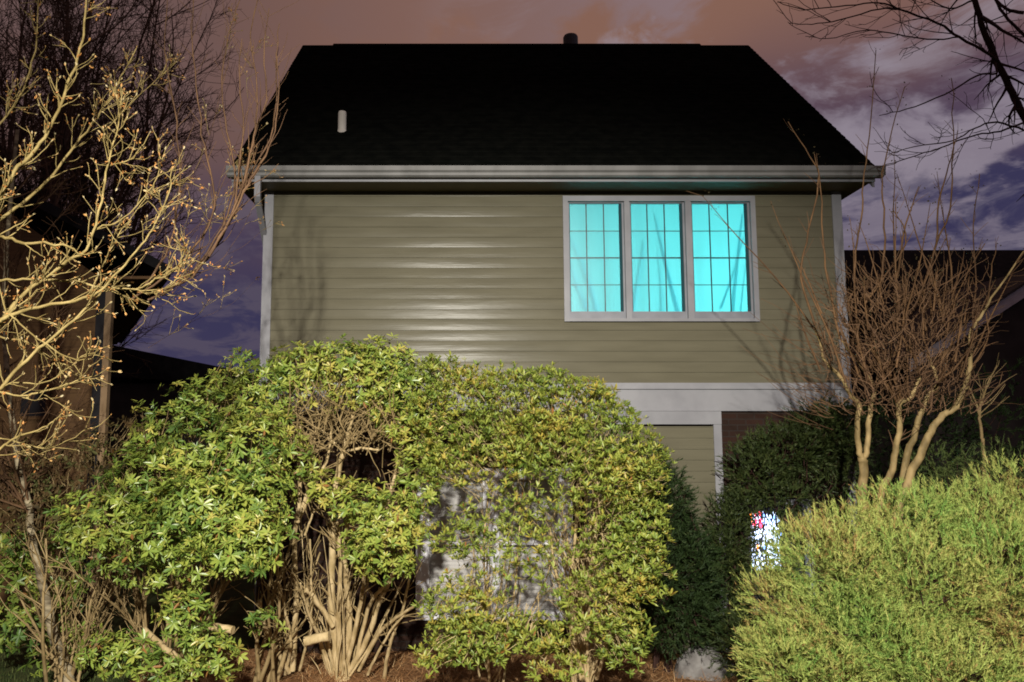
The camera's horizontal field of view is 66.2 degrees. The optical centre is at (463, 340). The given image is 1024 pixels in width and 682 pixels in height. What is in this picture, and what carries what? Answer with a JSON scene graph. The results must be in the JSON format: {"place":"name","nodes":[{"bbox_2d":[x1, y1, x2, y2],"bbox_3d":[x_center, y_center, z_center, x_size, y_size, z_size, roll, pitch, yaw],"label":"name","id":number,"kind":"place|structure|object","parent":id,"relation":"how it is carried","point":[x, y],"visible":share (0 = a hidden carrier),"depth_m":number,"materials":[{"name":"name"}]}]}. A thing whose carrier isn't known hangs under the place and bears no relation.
{"place":"outdoors","nodes":[
{"label":"outdoors","id":0,"kind":"place"},
{"bbox_2d":[0,641,172,681],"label":"grass","id":1,"kind":"structure","parent":0,"point":[8,660],"depth_m":8.12,"materials":[{"name":"plant"}]},
{"bbox_2d":[1,345,258,510],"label":"distant house","id":2,"kind":"structure","parent":0,"point":[165,371],"depth_m":24.12,"materials":[{"name":"black"}]},
{"bbox_2d":[0,511,1023,681],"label":"ground","id":3,"kind":"structure","parent":0,"point":[235,614],"depth_m":10.56,"materials":[{"name":"brown soil"}]},
{"bbox_2d":[0,51,123,681],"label":"leaning tree","id":4,"kind":"object","parent":3,"relation":"on","point":[23,482],"visible":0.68,"depth_m":8.18,"materials":[{"name":"brown plant"}]},
{"bbox_2d":[0,519,131,677],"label":"rhododendron","id":5,"kind":"object","parent":3,"relation":"on","point":[14,568],"visible":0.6,"depth_m":7.91,"materials":[{"name":"green plant"}]},
{"bbox_2d":[0,177,170,614],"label":"neighbor house","id":6,"kind":"structure","parent":3,"relation":"on","point":[101,326],"depth_m":11.04,"materials":[{"name":"brown wood"}]},
{"bbox_2d":[16,387,50,419],"bbox_3d":[-6.009,0.872,10.956,0.448,0.456,0.050,0,-6,0],"label":"window","id":7,"kind":"structure","parent":6,"relation":"in","point":[35,407],"depth_m":10.94,"materials":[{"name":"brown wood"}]},
{"bbox_2d":[0,410,174,670],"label":"brown shrub","id":8,"kind":"object","parent":3,"relation":"on","point":[85,465],"visible":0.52,"depth_m":8.14,"materials":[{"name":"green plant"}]},
{"bbox_2d":[0,0,243,260],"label":"bare tree","id":9,"kind":"object","parent":3,"relation":"on","point":[161,89],"visible":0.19,"depth_m":20.66,"materials":[{"name":"brown plant"}]},
{"bbox_2d":[0,0,248,387],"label":"bare tree","id":10,"kind":"object","parent":3,"relation":"on","point":[42,174],"visible":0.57,"depth_m":16.33,"materials":[{"name":"brown plant"}]},
{"bbox_2d":[0,0,299,472],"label":"bare tree","id":11,"kind":"object","parent":3,"relation":"on","point":[244,185],"visible":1,"depth_m":4.71,"materials":[{"name":"brown plant"}]},
{"bbox_2d":[226,33,885,653],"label":"house","id":12,"kind":"structure","parent":3,"relation":"on","point":[536,207],"depth_m":9.25,"materials":[{"name":"green plastic"}]},
{"bbox_2d":[415,468,573,619],"bbox_3d":[0.350,2.300,8.934,1.780,1.680,0.130,0,-6,0],"label":"window","id":13,"kind":"structure","parent":12,"relation":"in","point":[432,565],"depth_m":8.95,"materials":[{"name":"glass"}]},
{"bbox_2d":[568,202,625,317],"bbox_3d":[1.570,-0.969,9.344,0.709,1.446,0.128,0,-6,0],"label":"window","id":14,"kind":"structure","parent":12,"relation":"in","point":[595,229],"depth_m":9.38,"materials":[{"name":"teal glass"}]},
{"bbox_2d":[629,202,687,317],"bbox_3d":[2.298,-0.969,9.351,0.702,1.446,0.140,0,-6,0],"label":"window","id":15,"kind":"structure","parent":12,"relation":"in","point":[657,229],"depth_m":9.37,"materials":[{"name":"teal glass"}]},
{"bbox_2d":[691,202,753,317],"bbox_3d":[3.050,-0.969,9.351,0.747,1.446,0.140,0,-6,0],"label":"window","id":16,"kind":"structure","parent":12,"relation":"in","point":[722,271],"depth_m":9.38,"materials":[{"name":"teal glass"}]},
{"bbox_2d":[750,512,780,567],"bbox_3d":[3.460,2.359,9.043,0.412,0.794,0.089,0,-6,0],"label":"stained glass window","id":17,"kind":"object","parent":12,"relation":"attached to","point":[765,532],"visible":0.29,"depth_m":9.05,"materials":[{"name":"white"}]},
{"bbox_2d":[742,498,815,613],"bbox_3d":[3.580,2.452,9.033,0.760,1.460,0.340,0,-6,0],"label":"window","id":18,"kind":"structure","parent":12,"relation":"in","point":[792,500],"depth_m":9.18,"materials":[{"name":"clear glass"}]},
{"bbox_2d":[127,644,1023,681],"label":"mulch bed","id":19,"kind":"object","parent":3,"relation":"on","point":[407,666],"visible":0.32,"depth_m":8.02,"materials":[{"name":"brown plant"}]},
{"bbox_2d":[0,346,359,681],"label":"rhododendron","id":20,"kind":"object","parent":19,"relation":"on","point":[255,482],"visible":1,"depth_m":6.59,"materials":[{"name":"green plant"}]},
{"bbox_2d":[231,332,446,681],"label":"rhododendron","id":21,"kind":"object","parent":19,"relation":"on","point":[359,367],"visible":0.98,"depth_m":7.27,"materials":[{"name":"green plant"}]},
{"bbox_2d":[403,349,677,681],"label":"evergreen shrub","id":22,"kind":"object","parent":19,"relation":"on","point":[585,623],"visible":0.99,"depth_m":6.76,"materials":[{"name":"green plant"}]},
{"bbox_2d":[621,442,733,673],"bbox_3d":[2.156,2.228,8.101,1.235,2.395,1.436,0,-6,0],"label":"yew","id":23,"kind":"object","parent":19,"relation":"on","point":[689,532],"visible":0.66,"depth_m":7.81,"materials":[{"name":"green plant"}]},
{"bbox_2d":[673,646,735,681],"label":"garden stone","id":24,"kind":"object","parent":19,"relation":"on","point":[690,668],"visible":0.77,"depth_m":7.81,"materials":[{"name":"grey stone"}]},
{"bbox_2d":[687,390,888,681],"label":"holly","id":25,"kind":"object","parent":19,"relation":"on","point":[810,460],"visible":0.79,"depth_m":8.20,"materials":[{"name":"green plant"}]},
{"bbox_2d":[688,41,1023,681],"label":"crape myrtle","id":26,"kind":"object","parent":19,"relation":"on","point":[908,471],"visible":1,"depth_m":6.75,"materials":[{"name":"beige plant"}]},
{"bbox_2d":[895,431,1023,681],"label":"juniper","id":27,"kind":"object","parent":19,"relation":"on","point":[943,472],"visible":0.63,"depth_m":7.16,"materials":[{"name":"green plant"}]},
{"bbox_2d":[959,353,1015,596],"bbox_3d":[5.587,1.615,8.416,0.666,2.966,0.382,-1,-7,13],"label":"sapling","id":28,"kind":"object","parent":19,"relation":"on","point":[979,412],"visible":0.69,"depth_m":8.45,"materials":[{"name":"brown plant"}]},
{"bbox_2d":[727,448,1023,681],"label":"juniper","id":29,"kind":"object","parent":3,"relation":"on","point":[931,642],"visible":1,"depth_m":5.02,"materials":[{"name":"green plant"}]},
{"bbox_2d":[773,0,1023,201],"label":"bare tree","id":30,"kind":"object","parent":3,"relation":"on","point":[995,61],"visible":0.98,"depth_m":8.75,"materials":[{"name":"brown plant"}]},
{"bbox_2d":[856,356,1023,641],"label":"dark hedge","id":31,"kind":"object","parent":3,"relation":"on","point":[973,435],"visible":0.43,"depth_m":9.47,"materials":[{"name":"green plant"}]},
{"bbox_2d":[0,0,1023,373],"label":"sky","id":32,"kind":"structure","parent":0,"point":[833,76],"materials":[{"name":"purple"}]},
{"bbox_2d":[844,250,1023,566],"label":"neighbor house","id":33,"kind":"structure","parent":0,"point":[1008,345],"depth_m":15.10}
]}

